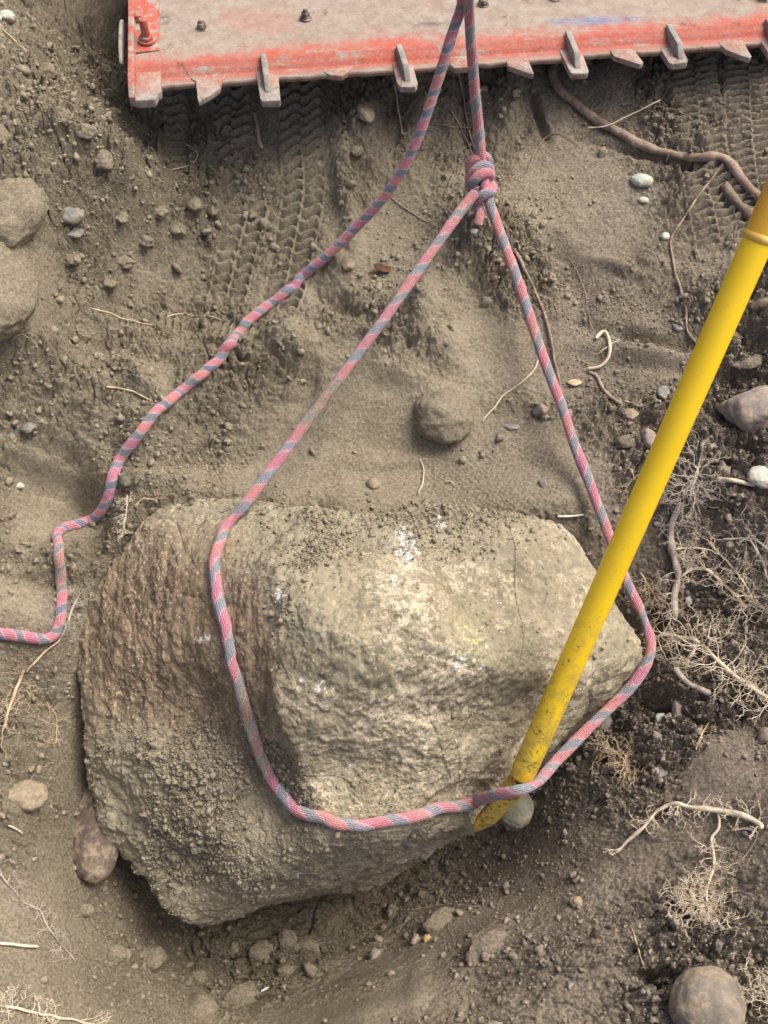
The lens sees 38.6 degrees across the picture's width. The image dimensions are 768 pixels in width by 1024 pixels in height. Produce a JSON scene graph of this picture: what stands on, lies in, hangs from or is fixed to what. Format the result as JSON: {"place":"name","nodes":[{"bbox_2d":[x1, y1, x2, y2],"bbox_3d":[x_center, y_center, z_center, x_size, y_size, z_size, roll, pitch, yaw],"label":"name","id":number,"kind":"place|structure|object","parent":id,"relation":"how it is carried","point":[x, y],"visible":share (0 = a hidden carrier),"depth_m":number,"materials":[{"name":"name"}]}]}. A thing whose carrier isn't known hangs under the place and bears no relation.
{"place":"outdoors","nodes":[
{"label":"outdoors","id":0,"kind":"place"},
{"bbox_2d":[0,0,767,1023],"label":"ground","id":1,"kind":"structure","parent":0,"point":[484,350],"depth_m":1.24,"materials":[{"name":"soil"}]},
{"bbox_2d":[0,124,12,141],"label":"stone","id":2,"kind":"object","parent":1,"relation":"on","point":[5,134],"visible":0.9,"depth_m":1.17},
{"bbox_2d":[0,9,15,22],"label":"stone","id":3,"kind":"object","parent":1,"relation":"on","point":[8,16],"visible":1,"depth_m":1.31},
{"bbox_2d":[0,256,38,341],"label":"rock","id":4,"kind":"object","parent":1,"relation":"on","point":[19,289],"visible":1,"depth_m":1.13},
{"bbox_2d":[0,942,38,947],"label":"root","id":5,"kind":"object","parent":1,"relation":"on","point":[19,945],"visible":1,"depth_m":1.03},
{"bbox_2d":[0,643,40,758],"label":"root","id":6,"kind":"object","parent":1,"relation":"on","point":[12,698],"visible":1,"depth_m":1.13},
{"bbox_2d":[0,177,49,248],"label":"rock","id":7,"kind":"object","parent":1,"relation":"on","point":[24,203],"visible":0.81,"depth_m":1.15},
{"bbox_2d":[9,780,47,811],"bbox_3d":[-0.362,0.286,1.106,0.050,0.026,0.033,0,58,0],"label":"stone","id":8,"kind":"object","parent":1,"relation":"on","point":[28,796],"visible":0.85,"depth_m":1.10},
{"bbox_2d":[21,422,35,433],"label":"pebble","id":9,"kind":"object","parent":1,"relation":"on","point":[28,427],"visible":1,"depth_m":1.18,"materials":[{"name":"grey stone"}]},
{"bbox_2d":[0,856,78,962],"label":"root","id":10,"kind":"object","parent":1,"relation":"on","point":[30,906],"visible":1,"depth_m":1.07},
{"bbox_2d":[25,639,60,672],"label":"root","id":11,"kind":"object","parent":1,"relation":"on","point":[36,661],"visible":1,"depth_m":1.15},
{"bbox_2d":[24,691,71,751],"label":"root","id":12,"kind":"object","parent":1,"relation":"on","point":[50,736],"visible":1,"depth_m":1.16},
{"bbox_2d":[39,62,57,78],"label":"clod","id":13,"kind":"object","parent":1,"relation":"on","point":[48,68],"visible":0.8,"depth_m":1.28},
{"bbox_2d":[0,985,114,1023],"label":"root","id":14,"kind":"object","parent":1,"relation":"on","point":[49,1015],"visible":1,"depth_m":1.00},
{"bbox_2d":[60,108,73,124],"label":"clod","id":15,"kind":"object","parent":1,"relation":"on","point":[65,115],"visible":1,"depth_m":1.17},
{"bbox_2d":[39,584,96,643],"bbox_3d":[-0.333,0.107,1.166,0.054,0.027,0.072,0,58,0],"label":"root","id":16,"kind":"object","parent":1,"relation":"on","point":[67,623],"visible":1,"depth_m":1.17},
{"bbox_2d":[62,207,83,224],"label":"stone","id":17,"kind":"object","parent":1,"relation":"on","point":[73,216],"visible":1,"depth_m":1.20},
{"bbox_2d":[65,253,80,266],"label":"clod","id":18,"kind":"object","parent":1,"relation":"on","point":[73,259],"visible":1,"depth_m":1.22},
{"bbox_2d":[67,228,84,237],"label":"stone","id":19,"kind":"object","parent":1,"relation":"on","point":[78,233],"visible":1,"depth_m":1.21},
{"bbox_2d":[80,904,94,916],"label":"clod","id":20,"kind":"object","parent":1,"relation":"on","point":[87,910],"visible":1,"depth_m":1.14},
{"bbox_2d":[78,123,97,139],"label":"clod","id":21,"kind":"object","parent":1,"relation":"on","point":[87,131],"visible":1,"depth_m":1.18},
{"bbox_2d":[73,786,119,884],"bbox_3d":[-0.310,0.343,1.180,0.061,0.060,0.113,0,58,0],"label":"stone","id":22,"kind":"object","parent":1,"relation":"on","point":[95,854],"visible":0.62,"depth_m":1.15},
{"bbox_2d":[94,149,113,169],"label":"clod","id":23,"kind":"object","parent":1,"relation":"on","point":[103,159],"visible":1,"depth_m":1.20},
{"bbox_2d":[99,278,117,289],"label":"clod","id":24,"kind":"object","parent":1,"relation":"on","point":[108,284],"visible":1,"depth_m":1.25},
{"bbox_2d":[109,362,117,370],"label":"pebble","id":25,"kind":"object","parent":1,"relation":"on","point":[113,366],"visible":1,"depth_m":1.21,"materials":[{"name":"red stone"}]},
{"bbox_2d":[109,943,128,962],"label":"clod","id":26,"kind":"object","parent":1,"relation":"on","point":[118,952],"visible":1,"depth_m":1.16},
{"bbox_2d":[115,211,128,225],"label":"clod","id":27,"kind":"object","parent":1,"relation":"on","point":[122,218],"visible":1,"depth_m":1.24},
{"bbox_2d":[92,305,155,328],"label":"root","id":28,"kind":"object","parent":1,"relation":"on","point":[106,312],"visible":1,"depth_m":1.26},
{"bbox_2d":[113,492,136,542],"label":"root","id":29,"kind":"object","parent":1,"relation":"on","point":[125,514],"visible":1,"depth_m":1.19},
{"bbox_2d":[119,474,131,486],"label":"pebble","id":30,"kind":"object","parent":1,"relation":"on","point":[125,480],"visible":1,"depth_m":1.19,"materials":[{"name":"grey stone"}]},
{"bbox_2d":[117,255,136,268],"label":"clod","id":31,"kind":"object","parent":1,"relation":"on","point":[125,262],"visible":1,"depth_m":1.26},
{"bbox_2d":[106,386,151,400],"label":"root","id":32,"kind":"object","parent":1,"relation":"on","point":[129,390],"visible":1,"depth_m":1.21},
{"bbox_2d":[138,235,153,247],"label":"clod","id":33,"kind":"object","parent":1,"relation":"on","point":[146,241],"visible":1,"depth_m":1.27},
{"bbox_2d":[137,489,167,504],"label":"root","id":34,"kind":"object","parent":1,"relation":"on","point":[143,498],"visible":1,"depth_m":1.19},
{"bbox_2d":[142,944,166,970],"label":"clod","id":35,"kind":"object","parent":1,"relation":"on","point":[155,958],"visible":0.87,"depth_m":1.20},
{"bbox_2d":[154,205,168,220],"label":"clod","id":36,"kind":"object","parent":1,"relation":"on","point":[161,212],"visible":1,"depth_m":1.27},
{"bbox_2d":[170,223,186,237],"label":"clod","id":37,"kind":"object","parent":1,"relation":"on","point":[178,230],"visible":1,"depth_m":1.29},
{"bbox_2d":[165,313,222,320],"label":"root","id":38,"kind":"object","parent":1,"relation":"on","point":[191,315],"visible":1,"depth_m":1.29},
{"bbox_2d":[186,197,202,213],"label":"clod","id":39,"kind":"object","parent":1,"relation":"on","point":[194,205],"visible":1,"depth_m":1.29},
{"bbox_2d":[192,968,206,982],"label":"clod","id":40,"kind":"object","parent":1,"relation":"on","point":[200,975],"visible":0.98,"depth_m":1.25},
{"bbox_2d":[188,991,218,1023],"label":"clod","id":41,"kind":"object","parent":1,"relation":"on","point":[203,1006],"visible":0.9,"depth_m":1.20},
{"bbox_2d":[207,204,218,215],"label":"clod","id":42,"kind":"object","parent":1,"relation":"on","point":[214,211],"visible":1,"depth_m":1.30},
{"bbox_2d":[0,0,463,644],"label":"rope","id":43,"kind":"object","parent":1,"relation":"on","point":[218,360],"visible":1,"depth_m":1.20,"materials":[{"name":"fabric"}]},
{"bbox_2d":[225,980,258,1004],"bbox_3d":[-0.162,0.552,1.251,0.039,0.020,0.028,-20,60,-12],"label":"clod","id":44,"kind":"object","parent":1,"relation":"on","point":[245,993],"visible":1,"depth_m":1.24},
{"bbox_2d":[248,113,263,149],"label":"root","id":45,"kind":"object","parent":1,"relation":"on","point":[257,131],"visible":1,"depth_m":1.33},
{"bbox_2d":[248,939,275,964],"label":"clod","id":46,"kind":"object","parent":1,"relation":"on","point":[261,949],"visible":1,"depth_m":1.28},
{"bbox_2d":[275,964,295,976],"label":"clod","id":47,"kind":"object","parent":1,"relation":"on","point":[283,970],"visible":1,"depth_m":1.26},
{"bbox_2d":[278,928,297,948],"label":"clod","id":48,"kind":"object","parent":1,"relation":"on","point":[287,938],"visible":1,"depth_m":1.29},
{"bbox_2d":[293,935,320,952],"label":"clod","id":49,"kind":"object","parent":1,"relation":"on","point":[307,943],"visible":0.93,"depth_m":1.28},
{"bbox_2d":[340,258,354,270],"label":"stone","id":50,"kind":"object","parent":1,"relation":"on","point":[347,264],"visible":1,"depth_m":1.27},
{"bbox_2d":[350,145,362,156],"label":"stone","id":51,"kind":"object","parent":1,"relation":"on","point":[356,151],"visible":1,"depth_m":1.28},
{"bbox_2d":[77,497,642,927],"bbox_3d":[-0.034,0.215,1.178,0.605,0.452,0.390,0,58,0],"label":"boulder","id":52,"kind":"object","parent":1,"relation":"on","point":[354,686],"visible":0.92,"depth_m":1.09,"materials":[{"name":"stone"}]},
{"bbox_2d":[79,496,637,922],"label":"boulder crumbs","id":53,"kind":"object","parent":52,"relation":"on","point":[213,845],"visible":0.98,"depth_m":1.10,"materials":[{"name":"soil"}]},
{"bbox_2d":[208,0,656,834],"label":"rope sling","id":54,"kind":"object","parent":52,"relation":"on","point":[480,182],"visible":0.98,"depth_m":1.15,"materials":[{"name":"fabric"}]},
{"bbox_2d":[357,104,374,123],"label":"stone","id":55,"kind":"object","parent":1,"relation":"on","point":[366,114],"visible":1,"depth_m":1.27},
{"bbox_2d":[366,477,380,488],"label":"stone","id":56,"kind":"object","parent":1,"relation":"on","point":[372,483],"visible":1,"depth_m":1.21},
{"bbox_2d":[374,263,390,272],"bbox_3d":[-0.002,-0.282,1.272,0.021,0.006,0.012,19,65,2],"label":"dead leaf","id":57,"kind":"object","parent":1,"relation":"on","point":[381,267],"visible":1,"depth_m":1.27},
{"bbox_2d":[0,0,767,1023],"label":"soil crumbs","id":58,"kind":"object","parent":1,"relation":"on","point":[120,418],"visible":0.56,"depth_m":1.22,"materials":[{"name":"soil"}]},
{"bbox_2d":[0,11,767,1023],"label":"soil lumps","id":59,"kind":"object","parent":1,"relation":"on","point":[540,409],"visible":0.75,"depth_m":1.22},
{"bbox_2d":[391,76,402,133],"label":"root","id":60,"kind":"object","parent":1,"relation":"on","point":[397,105],"visible":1,"depth_m":1.31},
{"bbox_2d":[391,194,436,227],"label":"root","id":61,"kind":"object","parent":1,"relation":"on","point":[412,212],"visible":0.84,"depth_m":1.30,"materials":[{"name":"brown plant"}]},
{"bbox_2d":[397,904,479,909],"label":"root","id":62,"kind":"object","parent":1,"relation":"on","point":[439,904],"visible":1,"depth_m":1.27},
{"bbox_2d":[422,907,455,932],"bbox_3d":[0.064,0.458,1.227,0.042,0.022,0.029,0,58,0],"label":"stone","id":63,"kind":"object","parent":1,"relation":"on","point":[438,919],"visible":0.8,"depth_m":1.22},
{"bbox_2d":[118,0,767,107],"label":"bucket","id":64,"kind":"object","parent":1,"relation":"on","point":[208,49],"visible":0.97,"depth_m":1.25,"materials":[{"name":"metal"}]},
{"bbox_2d":[414,387,474,443],"bbox_3d":[0.068,-0.108,1.239,0.069,0.057,0.070,0,58,0],"label":"stone","id":65,"kind":"object","parent":1,"relation":"on","point":[445,415],"visible":1,"depth_m":1.22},
{"bbox_2d":[435,75,474,154],"bbox_3d":[0.098,-0.473,1.299,0.062,0.060,0.058,30,63,17],"label":"root","id":66,"kind":"object","parent":1,"relation":"on","point":[459,76],"visible":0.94,"depth_m":1.31,"materials":[{"name":"brown plant"}]},
{"bbox_2d":[465,928,506,965],"bbox_3d":[0.107,0.444,1.118,0.049,0.020,0.037,0,58,0],"label":"clod","id":67,"kind":"object","parent":1,"relation":"on","point":[489,940],"visible":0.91,"depth_m":1.11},
{"bbox_2d":[483,359,538,419],"bbox_3d":[0.145,-0.139,1.250,0.097,0.026,0.008,-40,66,-22],"label":"root","id":68,"kind":"object","parent":1,"relation":"on","point":[530,374],"visible":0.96,"depth_m":1.25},
{"bbox_2d":[504,424,519,429],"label":"pebble","id":69,"kind":"object","parent":1,"relation":"on","point":[512,426],"visible":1,"depth_m":1.24,"materials":[{"name":"grey stone"}]},
{"bbox_2d":[499,794,533,829],"bbox_3d":[0.140,0.318,1.177,0.042,0.034,0.044,0,58,0],"label":"cobble","id":70,"kind":"object","parent":1,"relation":"on","point":[518,815],"visible":0.59,"depth_m":1.16,"materials":[{"name":"grey stone"}]},
{"bbox_2d":[538,478,547,486],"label":"pebble","id":71,"kind":"object","parent":1,"relation":"on","point":[542,482],"visible":1,"depth_m":1.20,"materials":[{"name":"grey stone"}]},
{"bbox_2d":[514,244,577,407],"bbox_3d":[0.183,-0.213,1.248,0.038,0.083,0.192,-16,59,-10],"label":"root","id":72,"kind":"object","parent":1,"relation":"on","point":[519,258],"visible":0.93,"depth_m":1.26,"materials":[{"name":"brown plant"}]},
{"bbox_2d":[527,132,578,171],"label":"root","id":73,"kind":"object","parent":1,"relation":"on","point":[542,141],"visible":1,"depth_m":1.29,"materials":[{"name":"brown plant"}]},
{"bbox_2d":[557,514,583,517],"bbox_3d":[0.203,0.004,1.191,0.031,0.007,0.008,0,58,0],"label":"twig","id":74,"kind":"object","parent":1,"relation":"on","point":[561,516],"visible":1,"depth_m":1.19,"materials":[{"name":"wood"}]},
{"bbox_2d":[568,379,581,385],"bbox_3d":[0.217,-0.148,1.250,0.017,0.004,0.011,0,58,0],"label":"bark chip","id":75,"kind":"object","parent":1,"relation":"on","point":[574,382],"visible":1,"depth_m":1.25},
{"bbox_2d":[569,896,582,907],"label":"pebble","id":76,"kind":"object","parent":1,"relation":"on","point":[574,901],"visible":1,"depth_m":1.10,"materials":[{"name":"beige stone"}]},
{"bbox_2d":[565,250,598,334],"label":"root","id":77,"kind":"object","parent":1,"relation":"on","point":[574,268],"visible":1,"depth_m":1.26,"materials":[{"name":"brown plant"}]},
{"bbox_2d":[587,330,619,369],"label":"root","id":78,"kind":"object","parent":1,"relation":"on","point":[599,334],"visible":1,"depth_m":1.25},
{"bbox_2d":[599,715,612,729],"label":"stone","id":79,"kind":"object","parent":1,"relation":"on","point":[607,721],"visible":0.59,"depth_m":1.22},
{"bbox_2d":[588,371,644,407],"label":"root","id":80,"kind":"object","parent":1,"relation":"on","point":[604,390],"visible":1,"depth_m":1.24,"materials":[{"name":"brown plant"}]},
{"bbox_2d":[587,725,650,791],"bbox_3d":[0.243,0.257,1.155,0.080,0.052,0.062,35,64,20],"label":"root tuft","id":81,"kind":"object","parent":1,"relation":"on","point":[620,755],"visible":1,"depth_m":1.16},
{"bbox_2d":[472,177,767,830],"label":"pry bar","id":82,"kind":"object","parent":1,"relation":"on","point":[743,273],"visible":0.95,"depth_m":0.94,"materials":[{"name":"yellow paint"}]},
{"bbox_2d":[614,434,634,447],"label":"stone","id":83,"kind":"object","parent":1,"relation":"on","point":[625,441],"visible":1,"depth_m":1.22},
{"bbox_2d":[588,99,660,128],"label":"root","id":84,"kind":"object","parent":1,"relation":"on","point":[626,116],"visible":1,"depth_m":1.29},
{"bbox_2d":[625,408,638,419],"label":"pebble","id":85,"kind":"object","parent":1,"relation":"on","point":[631,415],"visible":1,"depth_m":1.23,"materials":[{"name":"beige stone"}]},
{"bbox_2d":[631,173,653,186],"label":"pebble","id":86,"kind":"object","parent":1,"relation":"on","point":[641,180],"visible":1,"depth_m":1.27,"materials":[{"name":"white stone"}]},
{"bbox_2d":[637,197,648,203],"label":"pebble","id":87,"kind":"object","parent":1,"relation":"on","point":[643,200],"visible":1,"depth_m":1.27,"materials":[{"name":"white stone"}]},
{"bbox_2d":[641,428,655,448],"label":"stone","id":88,"kind":"object","parent":1,"relation":"on","point":[648,435],"visible":0.7,"depth_m":1.22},
{"bbox_2d":[609,452,695,502],"bbox_3d":[0.289,-0.046,1.200,0.095,0.049,0.041,-28,62,-16],"label":"root tuft","id":89,"kind":"object","parent":1,"relation":"on","point":[631,470],"visible":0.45,"depth_m":1.21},
{"bbox_2d":[548,64,760,200],"bbox_3d":[0.318,-0.443,1.280,0.073,0.062,0.401,-39,66,-22],"label":"root","id":90,"kind":"object","parent":1,"relation":"on","point":[727,161],"visible":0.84,"depth_m":1.29,"materials":[{"name":"brown plant"}]},
{"bbox_2d":[627,560,691,652],"bbox_3d":[0.309,0.101,1.201,0.068,0.047,0.104,-26,62,-15],"label":"root tuft","id":91,"kind":"object","parent":1,"relation":"on","point":[653,593],"visible":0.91,"depth_m":1.21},
{"bbox_2d":[655,713,663,723],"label":"pebble","id":92,"kind":"object","parent":1,"relation":"on","point":[659,717],"visible":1,"depth_m":1.17,"materials":[{"name":"white stone"}]},
{"bbox_2d":[657,386,669,399],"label":"pebble","id":93,"kind":"object","parent":1,"relation":"on","point":[662,391],"visible":1,"depth_m":1.23,"materials":[{"name":"grey stone"}]},
{"bbox_2d":[660,232,669,240],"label":"pebble","id":94,"kind":"object","parent":1,"relation":"on","point":[664,236],"visible":1,"depth_m":1.26,"materials":[{"name":"white stone"}]},
{"bbox_2d":[672,700,682,724],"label":"stone","id":95,"kind":"object","parent":1,"relation":"on","point":[676,708],"visible":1,"depth_m":1.16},
{"bbox_2d":[659,106,705,133],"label":"root","id":96,"kind":"object","parent":1,"relation":"on","point":[684,114],"visible":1,"depth_m":1.29,"materials":[{"name":"brown plant"}]},
{"bbox_2d":[603,790,767,855],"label":"root","id":97,"kind":"object","parent":1,"relation":"on","point":[732,813],"visible":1,"depth_m":1.09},
{"bbox_2d":[649,468,723,642],"bbox_3d":[0.325,0.050,1.192,0.084,0.112,0.171,0,58,0],"label":"root","id":98,"kind":"object","parent":1,"relation":"on","point":[676,567],"visible":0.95,"depth_m":1.20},
{"bbox_2d":[673,667,710,695],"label":"root","id":99,"kind":"object","parent":1,"relation":"on","point":[690,684],"visible":1,"depth_m":1.15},
{"bbox_2d":[669,163,722,343],"bbox_3d":[0.351,-0.295,1.257,0.052,0.098,0.202,7,58,4],"label":"root","id":100,"kind":"object","parent":1,"relation":"on","point":[671,251],"visible":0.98,"depth_m":1.25,"materials":[{"name":"brown plant"}]},
{"bbox_2d":[657,424,742,525],"bbox_3d":[0.332,-0.037,1.183,0.090,0.058,0.119,31,63,18],"label":"root tuft","id":101,"kind":"object","parent":1,"relation":"on","point":[690,490],"visible":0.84,"depth_m":1.19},
{"bbox_2d":[657,861,749,940],"bbox_3d":[0.301,0.366,1.035,0.080,0.046,0.074,0,58,0],"label":"root tuft","id":102,"kind":"object","parent":1,"relation":"on","point":[702,908],"visible":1,"depth_m":1.04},
{"bbox_2d":[640,588,767,722],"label":"root tuft","id":103,"kind":"object","parent":1,"relation":"on","point":[754,688],"visible":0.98,"depth_m":1.14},
{"bbox_2d":[668,965,746,1023],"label":"cobble","id":104,"kind":"object","parent":1,"relation":"on","point":[708,994],"visible":1,"depth_m":0.96,"materials":[{"name":"stone"}]},
{"bbox_2d":[692,723,722,751],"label":"root","id":105,"kind":"object","parent":1,"relation":"on","point":[699,742],"visible":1,"depth_m":1.12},
{"bbox_2d":[685,814,737,916],"bbox_3d":[0.320,0.342,1.061,0.050,0.023,0.098,0,58,0],"label":"root","id":106,"kind":"object","parent":1,"relation":"on","point":[711,847],"visible":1,"depth_m":1.06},
{"bbox_2d":[658,520,767,631],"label":"root","id":107,"kind":"object","parent":1,"relation":"on","point":[679,548],"visible":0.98,"depth_m":1.17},
{"bbox_2d":[673,535,767,624],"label":"root","id":108,"kind":"object","parent":1,"relation":"on","point":[719,580],"visible":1,"depth_m":1.18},
{"bbox_2d":[676,505,767,597],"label":"root","id":109,"kind":"object","parent":1,"relation":"on","point":[755,540],"visible":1,"depth_m":1.16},
{"bbox_2d":[716,477,755,486],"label":"root","id":110,"kind":"object","parent":1,"relation":"on","point":[739,481],"visible":1,"depth_m":1.18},
{"bbox_2d":[719,181,753,220],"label":"root","id":111,"kind":"object","parent":1,"relation":"on","point":[733,197],"visible":0.69,"depth_m":1.25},
{"bbox_2d":[722,792,760,867],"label":"root","id":112,"kind":"object","parent":1,"relation":"on","point":[755,838],"visible":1,"depth_m":1.06,"materials":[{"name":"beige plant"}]},
{"bbox_2d":[717,385,767,434],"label":"stone","id":113,"kind":"object","parent":1,"relation":"on","point":[746,410],"visible":0.96,"depth_m":1.20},
{"bbox_2d":[731,354,763,369],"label":"clod","id":114,"kind":"object","parent":1,"relation":"on","point":[752,362],"visible":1,"depth_m":1.22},
{"bbox_2d":[735,948,767,1021],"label":"root tuft","id":115,"kind":"object","parent":1,"relation":"on","point":[758,994],"visible":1,"depth_m":0.97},
{"bbox_2d":[736,587,767,623],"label":"root","id":116,"kind":"object","parent":1,"relation":"on","point":[757,606],"visible":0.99,"depth_m":1.15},
{"bbox_2d":[747,465,767,489],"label":"stone","id":117,"kind":"object","parent":1,"relation":"on","point":[757,475],"visible":1,"depth_m":1.17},
{"bbox_2d":[749,297,767,311],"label":"stone","id":118,"kind":"object","parent":1,"relation":"on","point":[759,305],"visible":1,"depth_m":1.22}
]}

